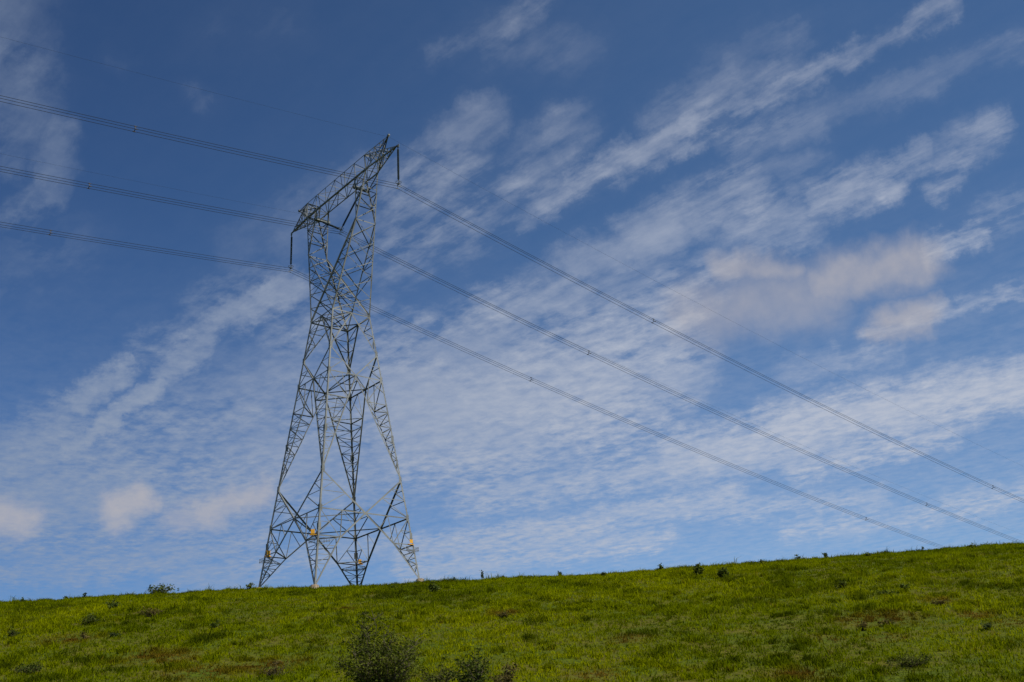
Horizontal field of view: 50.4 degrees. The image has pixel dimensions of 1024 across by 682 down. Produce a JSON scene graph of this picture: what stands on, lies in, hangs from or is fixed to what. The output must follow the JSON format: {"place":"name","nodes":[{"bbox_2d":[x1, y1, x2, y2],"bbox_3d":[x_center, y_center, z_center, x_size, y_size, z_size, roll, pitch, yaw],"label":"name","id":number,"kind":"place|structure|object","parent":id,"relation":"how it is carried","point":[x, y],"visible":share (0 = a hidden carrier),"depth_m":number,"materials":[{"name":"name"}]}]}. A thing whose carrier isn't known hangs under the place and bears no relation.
{"place":"outdoors","nodes":[
{"label":"outdoors","id":0,"kind":"place"},
{"bbox_2d":[246,582,254,588],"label":"sapling","id":1,"kind":"object","parent":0,"point":[250,584],"visible":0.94,"depth_m":102.36,"materials":[{"name":"green plant"}]},
{"bbox_2d":[0,540,1023,681],"bbox_3d":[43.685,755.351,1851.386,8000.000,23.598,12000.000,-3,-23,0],"label":"hillside","id":2,"kind":"structure","parent":0,"point":[198,675],"depth_m":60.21,"materials":[{"name":"green plant"}]},
{"bbox_2d":[7,626,19,637],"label":"leafy shrub","id":3,"kind":"object","parent":2,"relation":"on","point":[12,632],"visible":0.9,"depth_m":70.82,"materials":[{"name":"green plant"}]},
{"bbox_2d":[9,662,43,673],"bbox_3d":[-25.629,17.384,57.910,1.792,0.794,1.918,14,-28,-36],"label":"leafy shrub","id":4,"kind":"object","parent":2,"relation":"on","point":[29,669],"visible":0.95,"depth_m":57.84,"materials":[{"name":"green plant"}]},
{"bbox_2d":[80,632,89,639],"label":"leafy shrub","id":5,"kind":"object","parent":2,"relation":"on","point":[82,634],"visible":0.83,"depth_m":69.42,"materials":[{"name":"green plant"}]},
{"bbox_2d":[79,612,100,624],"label":"leafy shrub","id":6,"kind":"object","parent":2,"relation":"on","point":[90,618],"visible":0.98,"depth_m":76.98,"materials":[{"name":"green plant"}]},
{"bbox_2d":[103,597,120,607],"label":"leafy shrub","id":7,"kind":"object","parent":2,"relation":"on","point":[112,604],"visible":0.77,"depth_m":86.06,"materials":[{"name":"green plant"}]},
{"bbox_2d":[109,632,121,637],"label":"leafy shrub","id":8,"kind":"object","parent":2,"relation":"on","point":[113,634],"visible":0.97,"depth_m":68.92,"materials":[{"name":"green plant"}]},
{"bbox_2d":[137,605,165,616],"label":"leafy shrub","id":9,"kind":"object","parent":2,"relation":"on","point":[150,613],"visible":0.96,"depth_m":79.15,"materials":[{"name":"green plant"}]},
{"bbox_2d":[148,583,174,593],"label":"leafy shrub","id":10,"kind":"object","parent":2,"relation":"on","point":[162,589],"visible":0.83,"depth_m":107.24,"materials":[{"name":"green plant"}]},
{"bbox_2d":[210,619,219,627],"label":"leafy shrub","id":11,"kind":"object","parent":2,"relation":"on","point":[213,624],"visible":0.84,"depth_m":72.23,"materials":[{"name":"green plant"}]},
{"bbox_2d":[259,659,290,675],"bbox_3d":[-12.150,16.667,55.318,1.930,0.983,1.123,-18,-26,31],"label":"leafy shrub","id":12,"kind":"object","parent":2,"relation":"on","point":[273,670],"visible":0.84,"depth_m":55.19,"materials":[{"name":"green plant"}]},
{"bbox_2d":[256,134,423,588],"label":"transmission tower","id":13,"kind":"structure","parent":2,"relation":"on","point":[318,220],"depth_m":119.39,"materials":[{"name":"metal"}]},
{"bbox_2d":[288,233,293,272],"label":"insulator string","id":14,"kind":"object","parent":13,"relation":"hanging from","point":[291,254],"visible":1,"depth_m":135.84,"materials":[{"name":"teal ceramic"}]},
{"bbox_2d":[0,222,942,547],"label":"conductor bundle","id":15,"kind":"object","parent":14,"relation":"hanging from","point":[430,336],"visible":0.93,"depth_m":145.73,"materials":[{"name":"grey metal"}]},
{"bbox_2d":[322,193,359,234],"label":"insulator string","id":16,"kind":"object","parent":13,"relation":"hanging from","point":[344,222],"visible":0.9,"depth_m":126.33,"materials":[{"name":"teal ceramic"}]},
{"bbox_2d":[0,166,1022,542],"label":"conductor bundle","id":17,"kind":"object","parent":16,"relation":"hanging from","point":[462,294],"visible":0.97,"depth_m":134.30,"materials":[{"name":"grey metal"}]},
{"bbox_2d":[396,146,400,188],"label":"insulator string","id":18,"kind":"object","parent":13,"relation":"hanging from","point":[398,178],"visible":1,"depth_m":118.78,"materials":[{"name":"teal ceramic"}]},
{"bbox_2d":[0,95,1023,502],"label":"conductor bundle","id":19,"kind":"object","parent":18,"relation":"hanging from","point":[492,239],"visible":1,"depth_m":122.44,"materials":[{"name":"grey metal"}]},
{"bbox_2d":[4,154,1004,527],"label":"earth wire","id":20,"kind":"object","parent":13,"relation":"attached to","point":[380,252],"visible":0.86,"depth_m":145.41,"materials":[{"name":"grey metal"}]},
{"bbox_2d":[6,38,1017,463],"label":"earth wire","id":21,"kind":"object","parent":13,"relation":"attached to","point":[468,180],"visible":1,"depth_m":125.98,"materials":[{"name":"grey metal"}]},
{"bbox_2d":[330,605,430,681],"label":"leafy shrub","id":22,"kind":"object","parent":2,"relation":"on","point":[374,665],"visible":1,"depth_m":47.75,"materials":[{"name":"green plant"}]},
{"bbox_2d":[428,580,439,592],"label":"leafy shrub","id":23,"kind":"object","parent":2,"relation":"on","point":[432,588],"visible":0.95,"depth_m":89.28,"materials":[{"name":"green plant"}]},
{"bbox_2d":[416,653,460,681],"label":"leafy shrub","id":24,"kind":"object","parent":2,"relation":"on","point":[439,677],"visible":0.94,"depth_m":49.33,"materials":[{"name":"green plant"}]},
{"bbox_2d":[449,645,492,681],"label":"leafy shrub","id":25,"kind":"object","parent":2,"relation":"on","point":[477,669],"visible":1,"depth_m":48.29,"materials":[{"name":"green plant"}]},
{"bbox_2d":[496,611,508,617],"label":"leafy shrub","id":26,"kind":"object","parent":2,"relation":"on","point":[503,614],"visible":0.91,"depth_m":69.92,"materials":[{"name":"green plant"}]},
{"bbox_2d":[488,662,519,681],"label":"leafy shrub","id":27,"kind":"object","parent":2,"relation":"on","point":[506,677],"visible":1,"depth_m":48.44,"materials":[{"name":"green plant"}]},
{"bbox_2d":[690,562,704,574],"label":"leafy shrub","id":28,"kind":"object","parent":2,"relation":"on","point":[697,568],"visible":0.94,"depth_m":90.86,"materials":[{"name":"green plant"}]},
{"bbox_2d":[716,566,729,577],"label":"leafy shrub","id":29,"kind":"object","parent":2,"relation":"on","point":[720,573],"visible":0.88,"depth_m":85.33,"materials":[{"name":"green plant"}]},
{"bbox_2d":[833,579,846,588],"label":"leafy shrub","id":30,"kind":"object","parent":2,"relation":"on","point":[842,584],"visible":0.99,"depth_m":74.75,"materials":[{"name":"green plant"}]},
{"bbox_2d":[856,621,868,630],"bbox_3d":[18.853,15.345,58.426,0.731,0.644,0.795,-3,-23,0],"label":"leafy shrub","id":31,"kind":"object","parent":2,"relation":"on","point":[862,625],"visible":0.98,"depth_m":58.34,"materials":[{"name":"green plant"}]},
{"bbox_2d":[877,618,896,625],"bbox_3d":[20.443,15.337,59.159,0.999,0.546,0.891,-3,-23,0],"label":"leafy shrub","id":32,"kind":"object","parent":2,"relation":"on","point":[890,620],"visible":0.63,"depth_m":59.00,"materials":[{"name":"green plant"}]},
{"bbox_2d":[879,588,894,594],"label":"leafy shrub","id":33,"kind":"object","parent":2,"relation":"on","point":[883,592],"visible":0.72,"depth_m":70.02,"materials":[{"name":"green plant"}]},
{"bbox_2d":[898,583,909,588],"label":"leafy shrub","id":34,"kind":"object","parent":2,"relation":"on","point":[902,585],"visible":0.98,"depth_m":70.27,"materials":[{"name":"green plant"}]},
{"bbox_2d":[885,651,935,666],"bbox_3d":[17.829,14.236,48.652,1.822,0.820,2.600,10,-26,-29],"label":"leafy shrub","id":35,"kind":"object","parent":2,"relation":"on","point":[911,661],"visible":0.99,"depth_m":48.42,"materials":[{"name":"green plant"}]},
{"bbox_2d":[931,599,947,605],"bbox_3d":[25.425,15.577,64.736,1.036,0.487,0.803,-3,-23,0],"label":"leafy shrub","id":36,"kind":"object","parent":2,"relation":"on","point":[941,602],"visible":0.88,"depth_m":64.59,"materials":[{"name":"green plant"}]},
{"bbox_2d":[982,622,990,629],"bbox_3d":[24.374,14.635,55.877,0.492,0.524,0.762,-21,-28,36],"label":"leafy shrub","id":37,"kind":"object","parent":2,"relation":"on","point":[986,625],"visible":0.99,"depth_m":55.85,"materials":[{"name":"green plant"}]},
{"bbox_2d":[0,0,1023,601],"label":"sky","id":38,"kind":"structure","parent":0,"point":[840,183],"materials":[{"name":"blue"}]}
]}

